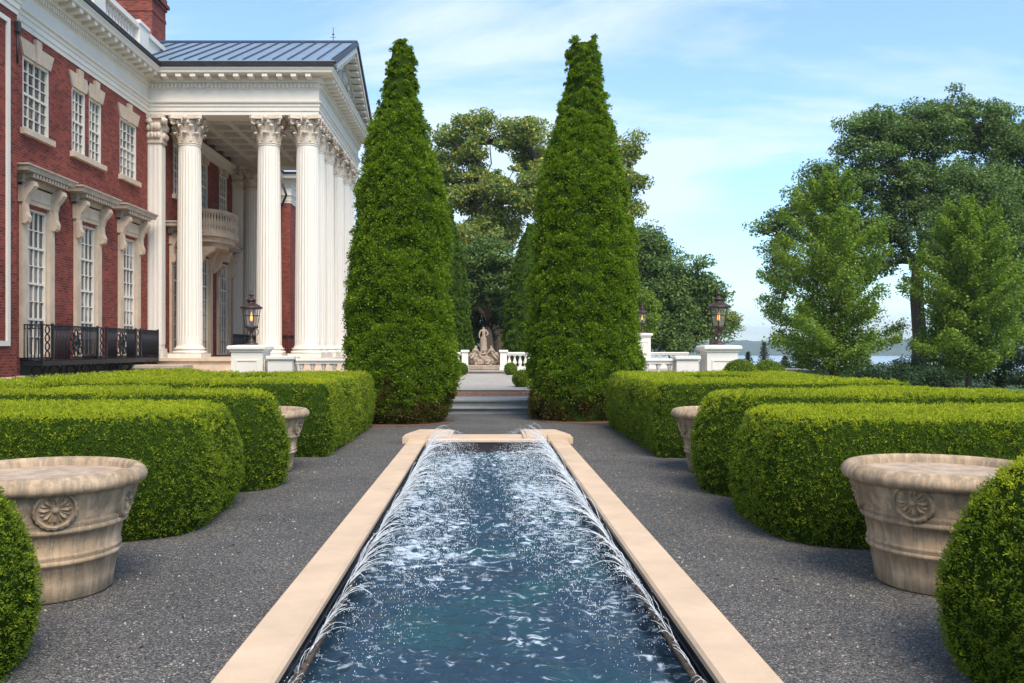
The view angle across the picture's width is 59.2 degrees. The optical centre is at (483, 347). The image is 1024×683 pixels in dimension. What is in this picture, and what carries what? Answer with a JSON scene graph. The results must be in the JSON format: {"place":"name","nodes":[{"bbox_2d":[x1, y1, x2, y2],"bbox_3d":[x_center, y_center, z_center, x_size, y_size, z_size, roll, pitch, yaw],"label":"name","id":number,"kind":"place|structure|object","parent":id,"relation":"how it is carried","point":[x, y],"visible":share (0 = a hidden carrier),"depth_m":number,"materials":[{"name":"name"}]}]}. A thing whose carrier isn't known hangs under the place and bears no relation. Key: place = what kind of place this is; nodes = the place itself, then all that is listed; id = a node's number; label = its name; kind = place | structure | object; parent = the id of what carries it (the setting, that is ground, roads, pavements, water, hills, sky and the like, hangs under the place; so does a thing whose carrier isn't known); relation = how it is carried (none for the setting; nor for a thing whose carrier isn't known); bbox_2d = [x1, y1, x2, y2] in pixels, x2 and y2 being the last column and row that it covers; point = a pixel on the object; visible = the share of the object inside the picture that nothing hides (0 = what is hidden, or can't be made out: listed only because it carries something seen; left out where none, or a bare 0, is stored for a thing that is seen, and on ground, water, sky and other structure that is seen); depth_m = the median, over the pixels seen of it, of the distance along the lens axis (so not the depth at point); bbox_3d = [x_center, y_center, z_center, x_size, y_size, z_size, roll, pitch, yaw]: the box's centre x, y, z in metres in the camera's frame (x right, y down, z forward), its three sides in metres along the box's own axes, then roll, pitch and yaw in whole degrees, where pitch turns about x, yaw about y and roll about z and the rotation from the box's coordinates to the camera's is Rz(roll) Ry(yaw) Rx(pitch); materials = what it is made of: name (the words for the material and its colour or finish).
{"place":"outdoors","nodes":[
{"label":"outdoors","id":0,"kind":"place"},
{"bbox_2d":[1,414,973,682],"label":"gravel court","id":1,"kind":"object","parent":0,"point":[889,628],"visible":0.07,"depth_m":5.71,"materials":[{"name":"gravel"}]},
{"bbox_2d":[0,479,45,682],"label":"clipped hedge","id":2,"kind":"object","parent":1,"relation":"on","point":[20,606],"visible":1,"depth_m":4.14,"materials":[{"name":"green plant"}]},
{"bbox_2d":[0,456,147,604],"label":"stone planter","id":3,"kind":"object","parent":1,"relation":"on","point":[74,510],"visible":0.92,"depth_m":5.32,"materials":[{"name":"weathered pale stone"}]},
{"bbox_2d":[0,398,245,541],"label":"clipped hedge","id":4,"kind":"object","parent":1,"relation":"on","point":[188,454],"visible":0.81,"depth_m":7.10,"materials":[{"name":"green plant"}]},
{"bbox_2d":[0,383,291,491],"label":"clipped hedge","id":5,"kind":"object","parent":1,"relation":"on","point":[256,414],"visible":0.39,"depth_m":9.45,"materials":[{"name":"green plant"}]},
{"bbox_2d":[65,369,376,456],"bbox_3d":[-3.952,0.980,14.778,3.905,1.183,5.141,0,0,0],"label":"clipped hedge","id":6,"kind":"object","parent":1,"relation":"on","point":[339,406],"visible":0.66,"depth_m":12.65,"materials":[{"name":"green plant"}]},
{"bbox_2d":[278,406,309,471],"bbox_3d":[-2.760,1.119,10.980,1.244,0.758,1.244,0,0,-22],"label":"stone planter","id":7,"kind":"object","parent":1,"relation":"on","point":[294,416],"visible":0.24,"depth_m":10.83,"materials":[{"name":"stone"}]},
{"bbox_2d":[55,426,899,682],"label":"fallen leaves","id":8,"kind":"object","parent":1,"relation":"on","point":[585,439],"visible":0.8,"depth_m":6.10,"materials":[{"name":"brown plant"}]},
{"bbox_2d":[37,427,936,681],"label":"loose gravel","id":9,"kind":"structure","parent":1,"relation":"on","point":[347,496],"depth_m":5.70,"materials":[{"name":"dark grey stone gravel"}]},
{"bbox_2d":[368,417,608,426],"bbox_3d":[-0.750,1.492,11.410,14.100,0.013,17.820,0,0,0],"label":"planting bed","id":10,"kind":"object","parent":1,"relation":"on","point":[450,420],"visible":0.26,"depth_m":17.73,"materials":[{"name":"brown soil"}]},
{"bbox_2d":[0,367,205,388],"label":"clipped hedge","id":11,"kind":"object","parent":10,"relation":"on","point":[49,381],"visible":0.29,"depth_m":14.02,"materials":[{"name":"green plant"}]},
{"bbox_2d":[341,37,464,424],"bbox_3d":[-1.660,-2.331,18.293,2.561,7.970,2.340,0,0,0],"label":"arborvitae","id":12,"kind":"object","parent":10,"relation":"on","point":[399,344],"visible":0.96,"depth_m":17.61,"materials":[{"name":"green plant"}]},
{"bbox_2d":[521,33,646,421],"bbox_3d":[2.121,-2.486,18.985,2.660,8.271,2.429,0,0,0],"label":"arborvitae","id":13,"kind":"object","parent":10,"relation":"on","point":[581,345],"visible":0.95,"depth_m":18.26,"materials":[{"name":"green plant"}]},
{"bbox_2d":[605,369,909,457],"bbox_3d":[4.125,0.975,14.716,3.733,1.170,5.236,0,0,0],"label":"clipped hedge","id":14,"kind":"object","parent":10,"relation":"on","point":[640,405],"visible":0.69,"depth_m":12.71,"materials":[{"name":"green plant"}]},
{"bbox_2d":[687,383,1023,496],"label":"clipped hedge","id":15,"kind":"object","parent":10,"relation":"on","point":[719,419],"visible":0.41,"depth_m":9.15,"materials":[{"name":"green plant"}]},
{"bbox_2d":[727,401,1023,549],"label":"clipped hedge","id":16,"kind":"object","parent":10,"relation":"on","point":[789,480],"visible":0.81,"depth_m":6.82,"materials":[{"name":"green plant"}]},
{"bbox_2d":[932,453,1023,682],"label":"clipped hedge","id":17,"kind":"object","parent":10,"relation":"on","point":[980,577],"visible":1,"depth_m":3.92,"materials":[{"name":"green plant"}]},
{"bbox_2d":[448,385,530,413],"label":"terrace steps","id":18,"kind":"structure","parent":1,"relation":"on","point":[489,405],"depth_m":20.86,"materials":[{"name":"grey stone"}]},
{"bbox_2d":[457,374,528,389],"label":"terrace","id":19,"kind":"structure","parent":18,"relation":"on","point":[488,381],"depth_m":27.08,"materials":[{"name":"stone"}]},
{"bbox_2d":[227,345,273,371],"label":"lantern pier","id":20,"kind":"structure","parent":19,"relation":"on","point":[246,358],"depth_m":22.70,"materials":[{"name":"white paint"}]},
{"bbox_2d":[240,290,262,344],"bbox_3d":[-5.970,-0.780,23.100,0.570,1.400,0.561,0,0,0],"label":"pier lantern","id":21,"kind":"object","parent":20,"relation":"on","point":[250,304],"visible":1,"depth_m":23.01,"materials":[{"name":"brown metal"}]},
{"bbox_2d":[265,356,344,372],"bbox_3d":[-3.285,0.750,22.900,4.390,1.100,0.720,0,0,0],"label":"balustrade","id":22,"kind":"object","parent":19,"relation":"on","point":[283,363],"visible":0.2,"depth_m":22.72,"materials":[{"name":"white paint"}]},
{"bbox_2d":[458,362,468,374],"bbox_3d":[-0.865,0.825,34.803,0.548,0.566,0.563,0,0,0],"label":"boxwood ball","id":23,"kind":"object","parent":19,"relation":"on","point":[464,369],"visible":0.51,"depth_m":34.62,"materials":[{"name":"green plant"}]},
{"bbox_2d":[504,362,517,374],"bbox_3d":[1.030,0.818,34.804,0.552,0.556,0.567,0,0,0],"label":"boxwood ball","id":24,"kind":"object","parent":19,"relation":"on","point":[511,368],"visible":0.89,"depth_m":34.62,"materials":[{"name":"green plant"}]},
{"bbox_2d":[512,369,528,386],"bbox_3d":[0.997,0.832,24.003,0.539,0.542,0.533,0,0,0],"label":"boxwood ball","id":25,"kind":"object","parent":19,"relation":"on","point":[519,378],"visible":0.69,"depth_m":23.83,"materials":[{"name":"green plant"}]},
{"bbox_2d":[527,356,700,379],"bbox_3d":[3.277,0.750,22.900,4.335,1.100,0.650,0,0,0],"label":"balustrade","id":26,"kind":"object","parent":19,"relation":"on","point":[682,363],"visible":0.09,"depth_m":22.62,"materials":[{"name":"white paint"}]},
{"bbox_2d":[696,345,741,371],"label":"lantern pier","id":27,"kind":"structure","parent":19,"relation":"on","point":[716,357],"depth_m":22.71,"materials":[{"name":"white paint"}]},
{"bbox_2d":[707,289,729,344],"bbox_3d":[6.020,-0.794,23.100,0.581,1.428,0.572,0,0,-15],"label":"pier lantern","id":28,"kind":"object","parent":27,"relation":"on","point":[718,303],"visible":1,"depth_m":23.00,"materials":[{"name":"brown metal"}]},
{"bbox_2d":[457,392,529,395],"bbox_3d":[0.025,1.150,22.374,2.650,0.100,0.148,0,0,0],"label":"brick edging","id":29,"kind":"object","parent":18,"relation":"on","point":[492,393],"visible":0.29,"depth_m":22.30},
{"bbox_2d":[211,429,783,682],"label":"fountain pool","id":30,"kind":"structure","parent":1,"relation":"in","point":[716,646],"depth_m":5.46,"materials":[{"name":"stone"}]},
{"bbox_2d":[287,451,702,682],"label":"water","id":31,"kind":"structure","parent":30,"relation":"in","point":[493,622],"depth_m":5.81,"materials":[{"name":"blue liquid"}]},
{"bbox_2d":[284,426,507,682],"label":"water spray","id":32,"kind":"object","parent":31,"relation":"on","point":[396,503],"visible":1,"depth_m":7.44,"materials":[{"name":"white liquid"}]},
{"bbox_2d":[472,422,705,682],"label":"water spray","id":33,"kind":"object","parent":31,"relation":"on","point":[560,466],"visible":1,"depth_m":7.72,"materials":[{"name":"white liquid"}]},
{"bbox_2d":[671,406,700,471],"bbox_3d":[2.920,1.119,11.000,1.244,0.758,1.244,0,0,22],"label":"stone planter","id":34,"kind":"object","parent":1,"relation":"on","point":[684,415],"visible":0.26,"depth_m":10.86,"materials":[{"name":"stone"}]},
{"bbox_2d":[723,359,757,371],"bbox_3d":[5.744,0.926,20.205,1.057,1.386,1.047,0,0,0],"label":"boxwood ball","id":35,"kind":"object","parent":1,"relation":"on","point":[745,365],"visible":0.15,"depth_m":19.98,"materials":[{"name":"green plant"}]},
{"bbox_2d":[755,359,785,371],"bbox_3d":[6.415,0.932,20.301,1.054,1.372,1.032,0,0,0],"label":"boxwood ball","id":36,"kind":"object","parent":1,"relation":"on","point":[765,365],"visible":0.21,"depth_m":20.07,"materials":[{"name":"green plant"}]},
{"bbox_2d":[840,453,1012,596],"bbox_3d":[2.950,1.119,5.760,1.244,0.758,1.244,0,0,-44],"label":"stone planter","id":37,"kind":"object","parent":1,"relation":"on","point":[910,505],"visible":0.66,"depth_m":5.50,"materials":[{"name":"weathered stone"}]},
{"bbox_2d":[166,0,1023,340],"label":"sky","id":38,"kind":"structure","parent":0,"point":[731,97],"materials":[{"name":"blue"}]},
{"bbox_2d":[475,338,1023,355],"bbox_3d":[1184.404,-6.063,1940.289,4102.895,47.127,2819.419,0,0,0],"label":"hills","id":39,"kind":"structure","parent":0,"point":[754,349],"depth_m":2030.12,"materials":[{"name":"green plant"}]},
{"bbox_2d":[651,355,1023,376],"bbox_3d":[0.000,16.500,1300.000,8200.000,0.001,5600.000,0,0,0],"label":"lake","id":40,"kind":"structure","parent":0,"point":[874,359],"depth_m":1414.36,"materials":[{"name":"blue liquid"}]},
{"bbox_2d":[887,375,1023,390],"bbox_3d":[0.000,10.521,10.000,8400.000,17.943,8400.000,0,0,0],"label":"ground","id":41,"kind":"structure","parent":0,"point":[1011,387],"depth_m":49.14,"materials":[{"name":"green plant"}]},
{"bbox_2d":[0,0,371,379],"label":"mansion","id":42,"kind":"structure","parent":41,"relation":"on","point":[160,208],"depth_m":33.44,"materials":[{"name":"red brick"}]},
{"bbox_2d":[28,211,44,356],"bbox_3d":[-12.620,-1.795,25.200,0.120,4.110,1.240,0,0,0],"label":"window","id":43,"kind":"structure","parent":42,"relation":"in","point":[36,229],"depth_m":25.43,"materials":[{"name":"white paint"}]},
{"bbox_2d":[19,36,55,146],"bbox_3d":[-12.580,-7.205,25.220,0.340,2.770,1.920,0,0,0],"label":"window","id":44,"kind":"structure","parent":42,"relation":"in","point":[35,77],"depth_m":25.23,"materials":[{"name":"glass"}]},
{"bbox_2d":[68,69,90,163],"bbox_3d":[-12.580,-7.205,27.860,0.340,2.770,1.360,0,0,0],"label":"window","id":45,"kind":"structure","parent":42,"relation":"in","point":[77,79],"depth_m":27.93,"materials":[{"name":"white paint"}]},
{"bbox_2d":[81,227,93,355],"bbox_3d":[-12.620,-1.795,28.420,0.120,4.110,1.240,0,0,0],"label":"window","id":46,"kind":"structure","parent":42,"relation":"in","point":[87,242],"depth_m":28.68,"materials":[{"name":"white paint"}]},
{"bbox_2d":[88,80,106,170],"bbox_3d":[-12.580,-7.205,29.050,0.340,2.770,1.360,0,0,0],"label":"window","id":47,"kind":"structure","parent":42,"relation":"in","point":[97,95],"depth_m":29.14,"materials":[{"name":"white paint"}]},
{"bbox_2d":[124,240,133,354],"bbox_3d":[-12.620,-1.795,31.750,0.120,4.110,1.240,0,0,0],"label":"window","id":48,"kind":"structure","parent":42,"relation":"in","point":[129,252],"depth_m":32.01,"materials":[{"name":"white paint"}]},
{"bbox_2d":[117,102,141,186],"bbox_3d":[-12.580,-7.205,31.750,0.340,2.770,1.920,0,0,0],"label":"window","id":49,"kind":"structure","parent":42,"relation":"in","point":[127,174],"depth_m":31.74,"materials":[{"name":"glass"}]},
{"bbox_2d":[171,130,177,200],"bbox_3d":[-12.130,-7.205,35.650,0.340,2.770,1.690,0,0,0],"label":"window","id":50,"kind":"structure","parent":42,"relation":"in","point":[175,147],"depth_m":35.36,"materials":[{"name":"white paint"}]},
{"bbox_2d":[174,251,176,350],"bbox_3d":[-12.170,-1.790,35.650,0.120,4.220,1.500,0,0,0],"label":"door","id":51,"kind":"structure","parent":42,"relation":"in","point":[175,264],"depth_m":35.58,"materials":[{"name":"white paint"}]},
{"bbox_2d":[202,260,207,352],"bbox_3d":[-12.170,-1.790,38.800,0.120,4.220,1.500,0,0,0],"label":"door","id":52,"kind":"structure","parent":42,"relation":"in","point":[205,264],"depth_m":39.41,"materials":[{"name":"white paint"}]},
{"bbox_2d":[201,154,209,208],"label":"window","id":53,"kind":"structure","parent":42,"relation":"in","point":[204,160],"depth_m":39.22,"materials":[{"name":"glass"}]},
{"bbox_2d":[218,167,228,210],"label":"window","id":54,"kind":"structure","parent":42,"relation":"in","point":[223,173],"depth_m":41.97,"materials":[{"name":"glass"}]},
{"bbox_2d":[221,265,226,354],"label":"door","id":55,"kind":"structure","parent":42,"relation":"in","point":[224,277],"depth_m":42.16,"materials":[{"name":"white paint"}]},
{"bbox_2d":[471,282,493,350],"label":"background tree","id":56,"kind":"object","parent":41,"relation":"on","point":[478,347],"visible":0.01,"depth_m":65.34,"materials":[{"name":"green plant"}]},
{"bbox_2d":[467,362,829,375],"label":"terrace","id":57,"kind":"structure","parent":41,"relation":"on","point":[661,370],"depth_m":36.30,"materials":[{"name":"stone"}]},
{"bbox_2d":[445,203,474,360],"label":"arborvitae","id":58,"kind":"object","parent":57,"relation":"on","point":[460,296],"visible":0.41,"depth_m":40.41,"materials":[{"name":"green plant"}]},
{"bbox_2d":[457,350,468,364],"bbox_3d":[-1.600,0.490,37.000,2.000,0.820,0.360,0,0,0],"label":"balustrade","id":59,"kind":"object","parent":57,"relation":"on","point":[464,356],"visible":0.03,"depth_m":36.87,"materials":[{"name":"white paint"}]},
{"bbox_2d":[468,327,499,369],"bbox_3d":[-0.035,0.016,37.316,1.701,1.768,0.868,0,0,0],"label":"garden statue","id":60,"kind":"object","parent":57,"relation":"on","point":[484,358],"visible":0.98,"depth_m":37.02,"materials":[{"name":"stone"}]},
{"bbox_2d":[459,233,516,349],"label":"shade tree","id":61,"kind":"object","parent":57,"relation":"on","point":[488,266],"visible":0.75,"depth_m":43.57,"materials":[{"name":"green plant"}]},
{"bbox_2d":[469,287,506,341],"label":"background tree","id":62,"kind":"object","parent":57,"relation":"on","point":[496,319],"visible":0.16,"depth_m":46.73,"materials":[{"name":"green plant"}]},
{"bbox_2d":[429,107,552,352],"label":"oak tree","id":63,"kind":"object","parent":57,"relation":"on","point":[475,190],"visible":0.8,"depth_m":54.84,"materials":[{"name":"green leaves"},{"name":"bark"}]},
{"bbox_2d":[499,350,530,369],"bbox_3d":[1.655,0.490,37.000,2.090,0.820,0.380,0,0,0],"label":"balustrade","id":64,"kind":"object","parent":57,"relation":"on","point":[503,357],"visible":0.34,"depth_m":36.88,"materials":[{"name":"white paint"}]},
{"bbox_2d":[500,223,534,365],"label":"arborvitae","id":65,"kind":"object","parent":57,"relation":"on","point":[517,302],"visible":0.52,"depth_m":40.35,"materials":[{"name":"green plant"}]},
{"bbox_2d":[615,127,654,232],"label":"oak tree","id":66,"kind":"object","parent":57,"relation":"on","point":[629,151],"visible":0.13,"depth_m":59.55,"materials":[{"name":"green plant"}]},
{"bbox_2d":[637,333,652,368],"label":"lantern pier","id":67,"kind":"structure","parent":57,"relation":"on","point":[646,339],"depth_m":39.40,"materials":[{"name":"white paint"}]},
{"bbox_2d":[638,304,647,332],"bbox_3d":[6.980,-1.325,39.700,0.541,1.330,0.533,0,0,-30],"label":"pier lantern","id":68,"kind":"object","parent":67,"relation":"on","point":[641,310],"visible":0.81,"depth_m":39.62,"materials":[{"name":"brown metal"}]},
{"bbox_2d":[636,289,662,334],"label":"tree","id":69,"kind":"object","parent":57,"relation":"on","point":[650,302],"visible":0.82,"depth_m":41.78,"materials":[{"name":"green plant"}]},
{"bbox_2d":[651,352,688,368],"bbox_3d":[6.800,0.520,39.600,4.400,0.760,0.600,0,0,0],"label":"balustrade","id":70,"kind":"object","parent":57,"relation":"on","point":[662,366],"visible":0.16,"depth_m":39.48,"materials":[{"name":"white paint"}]},
{"bbox_2d":[634,219,741,358],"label":"oak tree","id":71,"kind":"object","parent":57,"relation":"on","point":[683,295],"visible":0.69,"depth_m":51.09,"materials":[{"name":"green plant"}]},
{"bbox_2d":[753,341,770,362],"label":"spruce tree","id":72,"kind":"object","parent":57,"relation":"on","point":[765,354],"visible":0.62,"depth_m":44.96,"materials":[{"name":"green plant"}]},
{"bbox_2d":[780,355,788,366],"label":"spruce tree","id":73,"kind":"object","parent":57,"relation":"on","point":[784,357],"visible":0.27,"depth_m":41.94,"materials":[{"name":"green plant"}]},
{"bbox_2d":[709,293,744,344],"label":"background tree","id":74,"kind":"object","parent":41,"relation":"on","point":[734,317],"visible":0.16,"depth_m":74.46,"materials":[{"name":"green plant"}]},
{"bbox_2d":[744,351,755,364],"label":"spruce tree","id":75,"kind":"object","parent":41,"relation":"on","point":[747,356],"visible":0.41,"depth_m":54.95,"materials":[{"name":"green plant"}]},
{"bbox_2d":[779,356,847,377],"bbox_3d":[14.415,1.394,39.955,3.636,2.212,2.851,0,0,0],"label":"lakeside shrub","id":76,"kind":"object","parent":41,"relation":"on","point":[789,365],"visible":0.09,"depth_m":39.93,"materials":[{"name":"green plant"}]},
{"bbox_2d":[755,166,912,377],"bbox_3d":[13.260,-2.375,34.134,5.866,9.156,5.539,0,0,0],"label":"young tree","id":77,"kind":"object","parent":41,"relation":"on","point":[832,256],"visible":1,"depth_m":33.39,"materials":[{"name":"green plant"}]},
{"bbox_2d":[741,82,1023,369],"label":"oak tree","id":78,"kind":"object","parent":41,"relation":"on","point":[928,126],"visible":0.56,"depth_m":49.25,"materials":[{"name":"green plant"}]},
{"bbox_2d":[843,358,925,385],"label":"lakeside shrub","id":79,"kind":"object","parent":41,"relation":"on","point":[876,372],"visible":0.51,"depth_m":41.56,"materials":[{"name":"green plant"}]},
{"bbox_2d":[884,354,942,373],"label":"lakeside shrub","id":80,"kind":"object","parent":41,"relation":"on","point":[903,359],"visible":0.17,"depth_m":49.45,"materials":[{"name":"green plant"}]},
{"bbox_2d":[897,364,972,387],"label":"lakeside shrub","id":81,"kind":"object","parent":41,"relation":"on","point":[934,378],"visible":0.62,"depth_m":43.38,"materials":[{"name":"green plant"}]},
{"bbox_2d":[895,193,1023,388],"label":"young tree","id":82,"kind":"object","parent":41,"relation":"on","point":[960,333],"visible":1,"depth_m":32.41,"materials":[{"name":"green plant"}]},
{"bbox_2d":[907,154,1023,388],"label":"oak tree","id":83,"kind":"object","parent":41,"relation":"on","point":[981,184],"visible":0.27,"depth_m":45.44,"materials":[{"name":"green plant"}]},
{"bbox_2d":[945,341,1023,388],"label":"lakeside shrub","id":84,"kind":"object","parent":41,"relation":"on","point":[998,380],"visible":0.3,"depth_m":38.51,"materials":[{"name":"green plant"}]},
{"bbox_2d":[1001,321,1023,389],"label":"lakeside shrub","id":85,"kind":"object","parent":41,"relation":"on","point":[1012,378],"visible":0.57,"depth_m":37.15,"materials":[{"name":"green plant"}]}
]}

